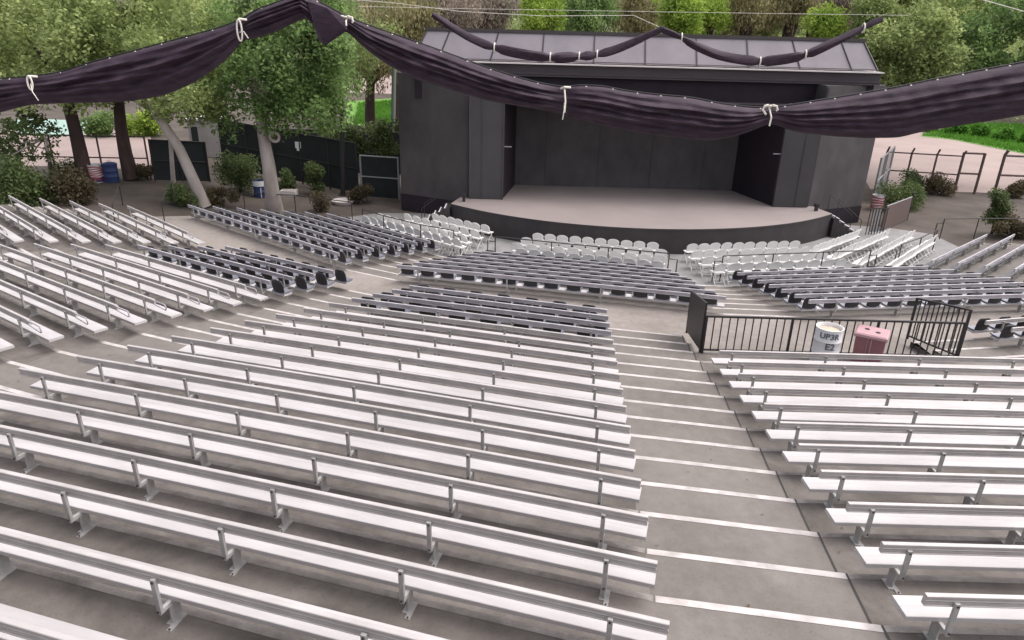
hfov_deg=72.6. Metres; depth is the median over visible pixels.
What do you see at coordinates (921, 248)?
folding chair
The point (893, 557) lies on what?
bench
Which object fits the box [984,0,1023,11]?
cable
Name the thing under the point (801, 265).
folding chair
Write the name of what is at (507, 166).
bandshell
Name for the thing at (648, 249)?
folding chair
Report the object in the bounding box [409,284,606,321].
bench
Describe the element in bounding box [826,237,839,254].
folding chair
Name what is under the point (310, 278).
bench
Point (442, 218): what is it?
folding chair
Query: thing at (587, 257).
folding chair
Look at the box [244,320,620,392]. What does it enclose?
bench
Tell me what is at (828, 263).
folding chair
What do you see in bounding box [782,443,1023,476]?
bench
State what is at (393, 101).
pole
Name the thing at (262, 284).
bench
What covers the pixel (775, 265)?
folding chair
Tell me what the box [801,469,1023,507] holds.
bench
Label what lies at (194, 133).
door
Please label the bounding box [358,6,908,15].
cable
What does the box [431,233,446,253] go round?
folding chair
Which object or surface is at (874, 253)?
folding chair
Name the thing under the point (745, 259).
folding chair
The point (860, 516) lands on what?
bench
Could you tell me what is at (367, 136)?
screened fence
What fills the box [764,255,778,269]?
folding chair
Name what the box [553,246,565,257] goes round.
folding chair
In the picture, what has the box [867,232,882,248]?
folding chair
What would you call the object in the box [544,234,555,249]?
folding chair
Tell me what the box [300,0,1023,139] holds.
shade cloth
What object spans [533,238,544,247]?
folding chair
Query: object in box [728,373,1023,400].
bench
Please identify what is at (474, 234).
folding chair
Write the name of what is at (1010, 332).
bench
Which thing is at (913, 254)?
folding chair
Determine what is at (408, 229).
folding chair
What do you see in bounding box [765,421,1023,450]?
bench
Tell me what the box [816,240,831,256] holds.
folding chair
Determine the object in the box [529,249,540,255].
folding chair
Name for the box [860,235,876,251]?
folding chair
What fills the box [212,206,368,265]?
bench
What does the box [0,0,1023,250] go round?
ground
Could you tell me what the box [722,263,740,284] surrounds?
folding chair
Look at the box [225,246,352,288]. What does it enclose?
bench
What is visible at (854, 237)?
folding chair
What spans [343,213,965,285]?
pit floor
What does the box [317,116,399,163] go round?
hedge
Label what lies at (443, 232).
folding chair
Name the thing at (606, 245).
folding chair
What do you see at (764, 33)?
tree
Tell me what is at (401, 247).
bench
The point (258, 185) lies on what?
trash barrel
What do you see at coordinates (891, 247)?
folding chair
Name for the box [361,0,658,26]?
cable
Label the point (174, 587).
bench
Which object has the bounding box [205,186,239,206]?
shrub
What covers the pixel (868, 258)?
folding chair
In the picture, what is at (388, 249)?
bench
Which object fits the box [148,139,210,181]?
screened fence
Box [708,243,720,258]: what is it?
folding chair
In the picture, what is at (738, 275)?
bench
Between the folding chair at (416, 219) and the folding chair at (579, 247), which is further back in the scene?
the folding chair at (416, 219)
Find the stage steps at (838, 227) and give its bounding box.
[827,195,861,237]
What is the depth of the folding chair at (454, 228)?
31.61 m
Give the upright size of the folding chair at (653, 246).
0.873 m
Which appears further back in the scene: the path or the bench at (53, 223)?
the path
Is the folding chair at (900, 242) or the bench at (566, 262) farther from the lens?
the folding chair at (900, 242)
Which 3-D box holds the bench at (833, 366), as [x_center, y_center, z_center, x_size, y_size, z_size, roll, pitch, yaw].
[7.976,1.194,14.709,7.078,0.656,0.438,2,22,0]
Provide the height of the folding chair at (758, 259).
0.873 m
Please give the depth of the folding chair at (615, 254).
28.32 m
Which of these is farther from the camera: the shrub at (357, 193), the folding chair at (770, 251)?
the shrub at (357, 193)
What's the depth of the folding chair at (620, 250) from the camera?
29.12 m
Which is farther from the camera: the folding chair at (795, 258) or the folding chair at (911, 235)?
the folding chair at (911, 235)
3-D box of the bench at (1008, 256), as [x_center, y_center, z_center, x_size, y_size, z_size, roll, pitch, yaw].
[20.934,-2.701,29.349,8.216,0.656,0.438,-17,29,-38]
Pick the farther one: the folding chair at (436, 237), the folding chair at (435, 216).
the folding chair at (435, 216)
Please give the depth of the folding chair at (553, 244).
29.69 m
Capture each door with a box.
[190,127,198,140]
[206,125,219,156]
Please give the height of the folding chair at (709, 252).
0.873 m
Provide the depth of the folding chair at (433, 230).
31.18 m
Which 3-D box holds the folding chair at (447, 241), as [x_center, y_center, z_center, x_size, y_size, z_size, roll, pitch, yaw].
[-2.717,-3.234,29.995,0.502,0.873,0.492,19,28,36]
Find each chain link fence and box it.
[0,134,151,179]
[873,146,895,193]
[886,146,966,188]
[953,152,986,193]
[993,150,1023,193]
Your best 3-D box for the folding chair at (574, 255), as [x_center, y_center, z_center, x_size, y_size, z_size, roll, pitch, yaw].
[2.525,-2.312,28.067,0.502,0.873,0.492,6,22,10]
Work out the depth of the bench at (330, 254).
26.78 m
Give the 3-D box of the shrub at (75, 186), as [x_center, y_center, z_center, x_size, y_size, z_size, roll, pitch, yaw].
[-20.567,-6.207,32.625,2.505,2.232,1.959,2,22,0]
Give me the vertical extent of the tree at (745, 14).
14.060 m
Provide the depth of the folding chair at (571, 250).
28.63 m
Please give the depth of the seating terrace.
9.16 m
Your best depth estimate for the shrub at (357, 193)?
38.51 m
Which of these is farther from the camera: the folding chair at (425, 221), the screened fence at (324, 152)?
the screened fence at (324, 152)
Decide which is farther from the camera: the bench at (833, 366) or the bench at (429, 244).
the bench at (429, 244)
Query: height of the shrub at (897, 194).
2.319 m
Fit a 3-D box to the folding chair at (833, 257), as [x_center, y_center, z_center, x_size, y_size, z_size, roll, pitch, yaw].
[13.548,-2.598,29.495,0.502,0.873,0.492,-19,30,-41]
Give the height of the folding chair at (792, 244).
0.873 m
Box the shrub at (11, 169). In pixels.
[0,151,52,206]
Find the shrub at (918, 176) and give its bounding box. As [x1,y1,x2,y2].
[899,167,926,190]
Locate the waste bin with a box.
[851,324,890,361]
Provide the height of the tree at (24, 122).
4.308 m
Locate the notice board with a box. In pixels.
[295,142,300,150]
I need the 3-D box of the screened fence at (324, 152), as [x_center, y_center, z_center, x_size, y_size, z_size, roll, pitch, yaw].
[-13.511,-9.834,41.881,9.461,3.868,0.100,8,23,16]
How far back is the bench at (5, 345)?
12.80 m
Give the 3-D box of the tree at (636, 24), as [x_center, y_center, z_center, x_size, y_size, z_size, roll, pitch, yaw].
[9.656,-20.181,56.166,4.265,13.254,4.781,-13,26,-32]
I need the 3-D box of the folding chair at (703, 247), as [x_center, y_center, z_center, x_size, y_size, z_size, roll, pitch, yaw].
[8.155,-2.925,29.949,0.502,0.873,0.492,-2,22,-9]
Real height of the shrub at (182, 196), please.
1.318 m
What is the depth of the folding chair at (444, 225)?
31.93 m
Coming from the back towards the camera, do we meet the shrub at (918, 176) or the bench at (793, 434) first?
the shrub at (918, 176)
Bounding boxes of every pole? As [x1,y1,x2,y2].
[168,141,175,188]
[339,82,346,195]
[391,67,395,131]
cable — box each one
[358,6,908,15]
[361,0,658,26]
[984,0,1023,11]
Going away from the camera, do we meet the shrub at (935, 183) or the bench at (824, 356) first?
the bench at (824, 356)
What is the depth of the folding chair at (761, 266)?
27.46 m
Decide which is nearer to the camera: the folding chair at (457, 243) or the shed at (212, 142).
the folding chair at (457, 243)
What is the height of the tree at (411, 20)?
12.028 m
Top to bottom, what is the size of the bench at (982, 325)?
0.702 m
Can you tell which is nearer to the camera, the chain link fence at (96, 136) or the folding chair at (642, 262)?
the folding chair at (642, 262)
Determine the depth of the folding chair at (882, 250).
30.22 m
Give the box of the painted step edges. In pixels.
[0,248,1023,631]
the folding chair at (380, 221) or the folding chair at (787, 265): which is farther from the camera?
the folding chair at (380, 221)
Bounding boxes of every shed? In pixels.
[185,117,203,141]
[200,116,221,157]
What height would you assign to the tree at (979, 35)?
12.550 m
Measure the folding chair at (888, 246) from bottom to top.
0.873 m
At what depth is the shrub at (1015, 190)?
43.11 m
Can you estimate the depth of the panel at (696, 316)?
18.12 m
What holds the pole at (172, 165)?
on the ground at (144, 196)
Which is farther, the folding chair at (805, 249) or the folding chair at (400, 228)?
the folding chair at (400, 228)
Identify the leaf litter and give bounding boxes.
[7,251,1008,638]
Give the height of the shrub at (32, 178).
1.856 m
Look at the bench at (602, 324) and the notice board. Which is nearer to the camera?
the bench at (602, 324)
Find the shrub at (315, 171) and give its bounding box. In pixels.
[303,160,325,194]
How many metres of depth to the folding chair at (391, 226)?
31.81 m
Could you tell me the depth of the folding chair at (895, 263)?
28.36 m
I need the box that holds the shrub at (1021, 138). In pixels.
[1017,132,1023,143]
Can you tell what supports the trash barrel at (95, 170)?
on the ground at (144, 196)
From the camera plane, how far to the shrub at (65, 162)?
36.70 m
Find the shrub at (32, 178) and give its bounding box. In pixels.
[10,169,65,203]
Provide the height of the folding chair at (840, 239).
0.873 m
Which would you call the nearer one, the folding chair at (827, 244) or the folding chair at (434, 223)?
the folding chair at (827, 244)
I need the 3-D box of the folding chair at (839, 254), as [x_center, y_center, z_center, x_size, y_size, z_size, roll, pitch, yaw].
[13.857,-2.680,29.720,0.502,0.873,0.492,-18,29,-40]
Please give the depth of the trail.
90.59 m
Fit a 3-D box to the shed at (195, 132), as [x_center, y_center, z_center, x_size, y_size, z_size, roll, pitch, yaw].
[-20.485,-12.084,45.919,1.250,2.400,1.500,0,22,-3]
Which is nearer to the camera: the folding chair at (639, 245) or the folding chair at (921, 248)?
the folding chair at (639, 245)
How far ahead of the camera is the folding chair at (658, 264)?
27.19 m
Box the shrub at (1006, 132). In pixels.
[990,126,1018,140]
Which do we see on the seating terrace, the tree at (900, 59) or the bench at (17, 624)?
the bench at (17, 624)
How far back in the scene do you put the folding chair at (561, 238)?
30.37 m
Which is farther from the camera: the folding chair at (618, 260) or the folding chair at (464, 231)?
the folding chair at (464, 231)
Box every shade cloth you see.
[0,0,304,111]
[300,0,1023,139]
[431,12,661,62]
[659,16,882,66]
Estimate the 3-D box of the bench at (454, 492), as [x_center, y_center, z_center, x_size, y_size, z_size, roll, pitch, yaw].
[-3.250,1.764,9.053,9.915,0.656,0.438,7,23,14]
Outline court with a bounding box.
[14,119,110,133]
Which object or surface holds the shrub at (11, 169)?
on the ground at (144, 196)
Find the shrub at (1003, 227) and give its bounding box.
[991,212,1023,239]
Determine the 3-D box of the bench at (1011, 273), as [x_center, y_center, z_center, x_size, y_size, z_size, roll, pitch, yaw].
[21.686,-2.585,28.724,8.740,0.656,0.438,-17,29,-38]
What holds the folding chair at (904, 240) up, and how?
on the pit floor
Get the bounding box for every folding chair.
[361,215,371,223]
[370,217,379,225]
[377,213,386,222]
[378,219,387,231]
[385,215,396,227]
[387,221,397,230]
[393,218,405,233]
[396,224,405,233]
[402,220,412,236]
[404,213,413,221]
[405,226,415,235]
[411,222,422,234]
[413,216,422,223]
[413,228,424,238]
[421,224,430,234]
[422,218,431,226]
[423,231,434,250]
[429,227,440,242]
[431,220,441,233]
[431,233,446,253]
[432,213,440,229]
[439,215,449,226]
[439,229,449,246]
[441,222,450,231]
[441,236,456,254]
[447,217,456,232]
[448,231,462,250]
[450,224,460,240]
[452,238,466,255]
[455,219,465,234]
[457,234,472,252]
[460,227,473,245]
[464,220,472,229]
[469,229,483,248]
[471,222,484,240]
[480,224,493,241]
[511,243,522,253]
[516,248,527,253]
[521,237,531,246]
[526,244,536,252]
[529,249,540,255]
[532,233,544,243]
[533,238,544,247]
[539,245,550,253]
[542,251,553,257]
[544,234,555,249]
[547,240,557,248]
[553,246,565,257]
[555,252,566,258]
[557,235,567,252]
[559,241,570,258]
[567,247,578,258]
[568,253,580,258]
[570,236,580,252]
[573,242,584,251]
[581,248,593,259]
[582,237,593,244]
[582,254,594,260]
[586,243,597,252]
[594,238,605,256]
[596,250,607,256]
[596,256,607,262]
[600,244,611,252]
[608,239,618,246]
[609,251,621,261]
[610,257,621,263]
[613,245,624,263]
[621,240,632,248]
[623,258,635,264]
[624,252,636,260]
[627,247,638,265]
[633,241,644,258]
[637,260,649,265]
[639,253,651,264]
[641,248,652,261]
[647,242,658,259]
[651,261,663,267]
[653,255,665,267]
[655,249,666,266]
[682,244,697,262]
[686,250,702,270]
[696,256,713,277]
[697,243,709,260]
[698,249,714,269]
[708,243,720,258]
[708,263,726,284]
[709,256,726,276]
[713,249,726,258]
[719,242,731,253]
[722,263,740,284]
[724,256,738,273]
[725,249,738,268]
[727,242,743,259]
[738,249,751,266]
[738,256,752,264]
[740,262,753,271]
[742,242,754,260]
[752,248,763,265]
[752,255,764,264]
[752,262,767,270]
[753,242,766,250]
[763,241,777,258]
[764,248,775,265]
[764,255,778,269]
[766,261,780,270]
[776,241,788,249]
[776,247,787,264]
[777,254,790,263]
[779,261,793,270]
[782,247,799,264]
[787,241,799,252]
[789,254,802,262]
[792,260,807,269]
[799,247,810,264]
[802,253,815,262]
[806,259,819,273]
[810,245,818,253]
[814,253,827,267]
[815,242,826,256]
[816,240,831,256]
[818,259,834,272]
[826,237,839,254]
[826,249,839,267]
[831,236,843,250]
[831,248,844,263]
[831,259,846,268]
[832,234,847,249]
[835,233,850,249]
[835,246,848,261]
[836,244,852,261]
[840,232,854,246]
[843,230,858,245]
[844,242,860,260]
[848,229,861,243]
[848,240,864,258]
[851,255,866,271]
[852,238,868,255]
[856,237,872,253]
[856,253,869,271]
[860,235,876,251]
[860,251,874,267]
[862,249,878,265]
[866,247,882,265]
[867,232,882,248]
[870,245,885,263]
[871,231,885,246]
[873,243,888,263]
[874,229,890,245]
[877,241,892,260]
[881,240,895,259]
[885,258,899,270]
[887,236,902,252]
[888,256,902,270]
[892,234,905,253]
[894,233,908,251]
[899,250,912,264]
[900,230,915,248]
[901,248,915,265]
[905,246,918,265]
[906,244,920,263]
[913,241,926,259]
[916,239,929,258]
[921,236,935,254]
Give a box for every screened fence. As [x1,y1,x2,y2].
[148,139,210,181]
[217,119,358,190]
[276,128,400,174]
[359,155,399,199]
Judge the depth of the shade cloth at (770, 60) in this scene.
28.26 m
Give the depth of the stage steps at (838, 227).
34.26 m
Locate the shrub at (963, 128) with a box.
[944,124,970,134]
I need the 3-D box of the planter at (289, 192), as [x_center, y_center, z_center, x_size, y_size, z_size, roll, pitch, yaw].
[-12.711,-7.261,39.730,0.840,0.300,0.600,2,22,0]
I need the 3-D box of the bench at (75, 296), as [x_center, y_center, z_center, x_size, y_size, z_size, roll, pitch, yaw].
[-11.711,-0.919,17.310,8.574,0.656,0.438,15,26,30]
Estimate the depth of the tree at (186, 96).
32.70 m
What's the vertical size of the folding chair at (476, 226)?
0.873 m
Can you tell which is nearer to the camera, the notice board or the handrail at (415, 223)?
the handrail at (415, 223)
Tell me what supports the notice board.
attached to the screened fence at (324, 152)
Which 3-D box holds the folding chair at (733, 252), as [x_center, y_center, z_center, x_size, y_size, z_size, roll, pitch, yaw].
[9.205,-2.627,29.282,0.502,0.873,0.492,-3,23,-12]
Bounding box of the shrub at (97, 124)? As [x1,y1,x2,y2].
[79,110,114,136]
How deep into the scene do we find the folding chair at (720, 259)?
28.05 m
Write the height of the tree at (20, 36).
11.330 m
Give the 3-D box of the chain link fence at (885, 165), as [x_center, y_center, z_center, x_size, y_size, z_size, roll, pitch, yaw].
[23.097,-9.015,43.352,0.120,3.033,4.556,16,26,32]
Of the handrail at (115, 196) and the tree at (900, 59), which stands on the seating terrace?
the handrail at (115, 196)
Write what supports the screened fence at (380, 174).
on the ground at (144, 196)
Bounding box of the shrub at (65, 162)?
[47,156,79,173]
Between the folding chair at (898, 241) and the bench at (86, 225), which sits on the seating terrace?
the bench at (86, 225)
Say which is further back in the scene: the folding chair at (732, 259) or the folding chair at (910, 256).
the folding chair at (910, 256)
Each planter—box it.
[280,189,297,195]
[332,198,354,205]
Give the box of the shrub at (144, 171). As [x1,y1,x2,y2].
[135,163,153,178]
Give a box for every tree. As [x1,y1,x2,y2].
[0,0,152,181]
[0,104,66,175]
[43,0,262,179]
[111,23,248,207]
[194,0,363,213]
[288,0,403,129]
[345,0,422,131]
[359,0,406,132]
[371,0,443,69]
[421,0,485,28]
[464,0,521,28]
[517,0,567,30]
[520,0,598,30]
[560,0,621,31]
[609,0,672,30]
[610,0,666,32]
[652,0,709,33]
[694,0,733,34]
[704,0,738,34]
[720,0,775,35]
[751,14,781,36]
[762,0,826,36]
[794,12,811,36]
[798,1,853,37]
[808,0,857,33]
[848,0,908,38]
[849,0,1015,84]
[860,0,974,88]
[937,0,1023,75]
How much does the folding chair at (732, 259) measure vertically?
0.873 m
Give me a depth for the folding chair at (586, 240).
30.20 m
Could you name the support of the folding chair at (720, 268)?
on the pit floor
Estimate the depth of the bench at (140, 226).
26.64 m
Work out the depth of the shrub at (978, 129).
71.75 m
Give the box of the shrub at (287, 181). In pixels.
[278,167,296,190]
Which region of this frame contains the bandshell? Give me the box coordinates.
[397,27,886,253]
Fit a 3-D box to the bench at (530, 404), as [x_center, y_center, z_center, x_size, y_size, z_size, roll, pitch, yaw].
[-2.304,1.094,12.525,8.690,0.656,0.438,7,23,14]
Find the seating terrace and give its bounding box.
[0,204,1023,639]
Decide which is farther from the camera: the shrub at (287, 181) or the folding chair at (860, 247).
the shrub at (287, 181)
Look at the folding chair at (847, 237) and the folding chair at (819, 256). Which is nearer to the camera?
the folding chair at (819, 256)
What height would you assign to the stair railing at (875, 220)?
1.355 m
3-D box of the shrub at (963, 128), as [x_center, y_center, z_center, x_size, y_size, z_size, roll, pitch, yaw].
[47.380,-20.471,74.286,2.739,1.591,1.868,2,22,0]
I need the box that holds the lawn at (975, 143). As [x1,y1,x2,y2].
[922,123,1023,153]
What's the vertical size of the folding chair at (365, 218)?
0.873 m
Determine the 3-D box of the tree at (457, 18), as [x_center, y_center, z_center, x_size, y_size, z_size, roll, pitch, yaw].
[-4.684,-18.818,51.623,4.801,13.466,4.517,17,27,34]
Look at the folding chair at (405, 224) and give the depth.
32.17 m
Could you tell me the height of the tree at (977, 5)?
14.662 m
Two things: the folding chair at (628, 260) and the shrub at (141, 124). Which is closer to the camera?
the folding chair at (628, 260)
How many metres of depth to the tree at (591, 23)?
52.42 m
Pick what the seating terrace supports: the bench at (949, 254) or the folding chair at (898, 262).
the bench at (949, 254)
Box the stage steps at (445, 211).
[421,185,450,227]
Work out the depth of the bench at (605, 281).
22.98 m
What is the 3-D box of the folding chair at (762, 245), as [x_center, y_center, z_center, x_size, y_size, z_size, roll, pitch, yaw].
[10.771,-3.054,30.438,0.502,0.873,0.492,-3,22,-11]
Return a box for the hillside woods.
[0,0,1023,86]
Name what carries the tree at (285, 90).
on the ground at (144, 196)
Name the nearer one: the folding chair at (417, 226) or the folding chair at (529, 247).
the folding chair at (529, 247)
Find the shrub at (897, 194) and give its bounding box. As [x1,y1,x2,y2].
[874,175,929,211]
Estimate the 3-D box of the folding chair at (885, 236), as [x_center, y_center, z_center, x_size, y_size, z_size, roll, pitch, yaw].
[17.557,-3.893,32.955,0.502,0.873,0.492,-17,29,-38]
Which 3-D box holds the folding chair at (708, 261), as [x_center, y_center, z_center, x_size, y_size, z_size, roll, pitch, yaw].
[7.824,-2.201,28.141,0.502,0.873,0.492,-3,23,-12]
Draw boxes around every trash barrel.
[87,163,103,182]
[101,162,119,182]
[252,179,264,197]
[809,322,843,360]
[869,194,885,210]
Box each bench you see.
[0,206,58,244]
[0,225,23,245]
[0,244,181,322]
[0,260,146,329]
[0,279,107,337]
[0,305,63,346]
[0,338,14,351]
[0,391,648,549]
[0,425,657,606]
[0,469,669,639]
[0,526,448,639]
[0,603,125,639]
[8,195,90,244]
[18,367,641,505]
[34,243,213,316]
[39,198,121,246]
[69,201,150,246]
[70,244,241,310]
[76,355,635,471]
[98,203,178,246]
[104,244,267,305]
[127,205,204,246]
[127,344,630,446]
[137,245,292,300]
[168,244,314,295]
[171,335,626,424]
[188,204,352,267]
[197,245,334,291]
[210,327,623,408]
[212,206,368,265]
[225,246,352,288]
[237,207,384,262]
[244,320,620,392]
[260,209,400,260]
[275,313,618,377]
[283,210,413,257]
[303,307,615,365]
[305,212,427,255]
[326,213,439,253]
[328,302,613,354]
[351,296,612,352]
[372,292,609,343]
[392,288,608,327]
[396,263,725,307]
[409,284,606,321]
[413,261,714,307]
[429,258,704,291]
[443,256,695,284]
[457,254,686,279]
[469,252,678,274]
[482,250,670,271]
[711,350,1023,377]
[719,361,1023,386]
[728,264,928,281]
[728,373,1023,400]
[737,268,953,285]
[739,387,1023,417]
[747,272,981,289]
[751,403,1023,429]
[759,276,1010,294]
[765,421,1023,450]
[770,281,1023,299]
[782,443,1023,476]
[783,286,1023,312]
[796,292,1023,317]
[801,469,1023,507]
[825,501,1023,546]
[854,541,1023,593]
[891,592,1023,639]
[924,234,987,269]
[945,234,1014,271]
[967,315,1023,340]
[974,244,1023,277]
[990,325,1023,348]
[998,262,1023,280]
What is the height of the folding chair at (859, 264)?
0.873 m
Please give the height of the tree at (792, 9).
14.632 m
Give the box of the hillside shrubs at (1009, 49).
[0,0,1023,120]
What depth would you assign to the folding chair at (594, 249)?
29.37 m
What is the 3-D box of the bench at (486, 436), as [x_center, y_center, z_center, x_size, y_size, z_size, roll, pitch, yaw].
[-2.777,1.429,10.789,9.302,0.656,0.438,7,23,14]
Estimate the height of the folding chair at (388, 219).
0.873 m
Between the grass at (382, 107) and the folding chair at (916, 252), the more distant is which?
the grass at (382, 107)
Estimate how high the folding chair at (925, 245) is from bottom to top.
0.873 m
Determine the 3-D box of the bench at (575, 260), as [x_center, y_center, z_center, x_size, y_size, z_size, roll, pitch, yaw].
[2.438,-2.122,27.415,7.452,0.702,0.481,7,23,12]
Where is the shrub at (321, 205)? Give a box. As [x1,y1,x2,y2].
[307,190,330,211]
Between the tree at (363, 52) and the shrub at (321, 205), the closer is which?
the shrub at (321, 205)
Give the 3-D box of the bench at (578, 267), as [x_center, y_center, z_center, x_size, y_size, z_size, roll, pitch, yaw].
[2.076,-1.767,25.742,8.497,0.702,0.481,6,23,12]
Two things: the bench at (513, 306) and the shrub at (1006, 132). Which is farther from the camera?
the shrub at (1006, 132)
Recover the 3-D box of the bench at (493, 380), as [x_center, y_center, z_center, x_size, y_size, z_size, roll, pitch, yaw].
[-2.067,0.926,13.393,8.383,0.656,0.438,7,23,14]
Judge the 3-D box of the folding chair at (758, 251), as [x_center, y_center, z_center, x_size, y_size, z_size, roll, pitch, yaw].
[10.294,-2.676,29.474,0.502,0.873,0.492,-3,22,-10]
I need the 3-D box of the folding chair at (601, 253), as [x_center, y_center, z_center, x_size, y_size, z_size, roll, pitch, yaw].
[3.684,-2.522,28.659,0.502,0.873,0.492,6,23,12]
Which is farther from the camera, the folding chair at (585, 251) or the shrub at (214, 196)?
the shrub at (214, 196)
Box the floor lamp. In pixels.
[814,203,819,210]
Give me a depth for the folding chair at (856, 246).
30.70 m
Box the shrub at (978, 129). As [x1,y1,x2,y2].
[970,123,993,136]
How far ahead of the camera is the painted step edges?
10.43 m
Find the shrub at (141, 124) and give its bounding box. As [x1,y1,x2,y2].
[126,107,164,137]
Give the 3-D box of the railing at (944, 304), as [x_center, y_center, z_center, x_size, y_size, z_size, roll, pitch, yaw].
[11.190,0.136,18.361,0.053,1.682,2.102,0,22,-3]
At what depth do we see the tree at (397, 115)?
62.59 m
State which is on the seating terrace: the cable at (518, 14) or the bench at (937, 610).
the bench at (937, 610)
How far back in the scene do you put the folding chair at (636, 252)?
29.00 m
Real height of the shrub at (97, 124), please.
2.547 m
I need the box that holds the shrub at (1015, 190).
[1003,179,1023,198]
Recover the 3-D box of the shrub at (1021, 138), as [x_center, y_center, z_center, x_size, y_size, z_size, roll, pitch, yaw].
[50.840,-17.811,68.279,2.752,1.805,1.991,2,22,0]
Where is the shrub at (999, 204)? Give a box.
[980,187,1017,233]
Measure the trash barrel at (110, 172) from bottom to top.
1.130 m
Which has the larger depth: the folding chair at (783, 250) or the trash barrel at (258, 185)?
the trash barrel at (258, 185)
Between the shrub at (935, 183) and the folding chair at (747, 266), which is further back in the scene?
the shrub at (935, 183)
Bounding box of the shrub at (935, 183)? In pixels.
[921,171,958,195]
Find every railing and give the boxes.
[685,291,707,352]
[701,315,966,355]
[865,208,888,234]
[907,297,972,355]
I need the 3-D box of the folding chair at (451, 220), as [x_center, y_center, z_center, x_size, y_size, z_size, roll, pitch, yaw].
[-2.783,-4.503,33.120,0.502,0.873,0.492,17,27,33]
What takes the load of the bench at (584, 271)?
on the seating terrace
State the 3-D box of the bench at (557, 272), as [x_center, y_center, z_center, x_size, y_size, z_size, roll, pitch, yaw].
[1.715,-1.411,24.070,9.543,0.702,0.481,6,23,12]
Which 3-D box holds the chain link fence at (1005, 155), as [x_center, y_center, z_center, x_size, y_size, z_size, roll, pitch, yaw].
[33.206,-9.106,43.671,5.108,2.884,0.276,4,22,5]
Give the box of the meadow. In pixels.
[346,98,390,124]
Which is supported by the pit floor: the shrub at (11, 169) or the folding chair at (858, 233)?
the folding chair at (858, 233)
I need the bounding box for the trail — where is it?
[309,75,391,93]
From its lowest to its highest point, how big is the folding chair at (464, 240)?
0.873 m
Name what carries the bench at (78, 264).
on the seating terrace
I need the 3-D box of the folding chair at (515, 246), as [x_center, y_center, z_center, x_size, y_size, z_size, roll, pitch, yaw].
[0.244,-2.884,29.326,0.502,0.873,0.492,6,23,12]
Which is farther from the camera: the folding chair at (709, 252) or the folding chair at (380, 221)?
the folding chair at (380, 221)
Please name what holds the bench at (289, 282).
on the seating terrace
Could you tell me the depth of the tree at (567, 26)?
61.12 m
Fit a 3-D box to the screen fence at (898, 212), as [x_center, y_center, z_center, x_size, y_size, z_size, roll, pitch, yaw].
[20.379,-5.731,36.812,3.722,1.550,0.090,-19,30,-40]
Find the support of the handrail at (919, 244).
on the pit floor
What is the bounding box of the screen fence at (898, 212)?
[881,192,913,229]
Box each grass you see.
[353,99,390,123]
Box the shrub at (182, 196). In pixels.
[163,181,199,208]
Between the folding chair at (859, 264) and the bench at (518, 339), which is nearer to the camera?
the bench at (518, 339)
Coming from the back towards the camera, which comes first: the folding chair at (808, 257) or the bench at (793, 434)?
the folding chair at (808, 257)
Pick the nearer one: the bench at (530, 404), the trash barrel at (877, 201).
the bench at (530, 404)
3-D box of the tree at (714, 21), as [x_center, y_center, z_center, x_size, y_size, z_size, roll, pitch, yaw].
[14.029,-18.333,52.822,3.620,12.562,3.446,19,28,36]
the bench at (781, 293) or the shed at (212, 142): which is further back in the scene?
the shed at (212, 142)
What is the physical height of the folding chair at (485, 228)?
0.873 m
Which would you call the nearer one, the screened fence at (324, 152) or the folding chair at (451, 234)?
the folding chair at (451, 234)
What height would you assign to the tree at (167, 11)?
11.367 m
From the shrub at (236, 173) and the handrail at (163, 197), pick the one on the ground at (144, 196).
the shrub at (236, 173)
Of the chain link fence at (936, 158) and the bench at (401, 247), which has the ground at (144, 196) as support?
the chain link fence at (936, 158)
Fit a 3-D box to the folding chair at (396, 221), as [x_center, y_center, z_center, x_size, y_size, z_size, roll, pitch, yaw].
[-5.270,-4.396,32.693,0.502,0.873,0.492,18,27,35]
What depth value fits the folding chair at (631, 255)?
28.18 m
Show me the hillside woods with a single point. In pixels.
(519, 21)
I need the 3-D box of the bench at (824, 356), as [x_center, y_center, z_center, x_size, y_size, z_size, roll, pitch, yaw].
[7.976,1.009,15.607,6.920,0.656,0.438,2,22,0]
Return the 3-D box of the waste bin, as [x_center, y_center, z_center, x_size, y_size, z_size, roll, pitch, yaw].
[8.715,0.678,17.017,0.740,0.906,0.690,15,26,29]
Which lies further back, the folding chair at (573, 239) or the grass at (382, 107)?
the grass at (382, 107)
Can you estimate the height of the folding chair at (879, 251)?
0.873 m
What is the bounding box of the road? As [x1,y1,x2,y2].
[866,129,1023,192]
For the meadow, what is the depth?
77.83 m
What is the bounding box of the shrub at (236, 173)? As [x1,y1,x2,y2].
[211,149,261,192]
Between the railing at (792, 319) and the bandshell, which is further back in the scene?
the bandshell
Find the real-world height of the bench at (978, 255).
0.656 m
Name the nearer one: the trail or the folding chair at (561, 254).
the folding chair at (561, 254)
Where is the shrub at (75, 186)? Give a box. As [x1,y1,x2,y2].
[41,163,99,207]
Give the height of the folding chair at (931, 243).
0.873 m
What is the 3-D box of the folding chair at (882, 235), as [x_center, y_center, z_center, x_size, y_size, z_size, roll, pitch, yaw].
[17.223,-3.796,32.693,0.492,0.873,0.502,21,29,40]
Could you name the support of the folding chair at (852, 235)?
on the pit floor
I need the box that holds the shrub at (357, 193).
[347,183,374,203]
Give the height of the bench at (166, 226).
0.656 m
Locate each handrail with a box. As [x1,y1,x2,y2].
[111,184,123,221]
[161,181,174,220]
[243,193,352,219]
[362,209,460,254]
[487,236,677,271]
[711,250,876,281]
[894,229,937,259]
[933,218,1023,238]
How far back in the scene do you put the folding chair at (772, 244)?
30.36 m
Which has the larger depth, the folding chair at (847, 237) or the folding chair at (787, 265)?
the folding chair at (847, 237)
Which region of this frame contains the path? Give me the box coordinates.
[0,129,150,168]

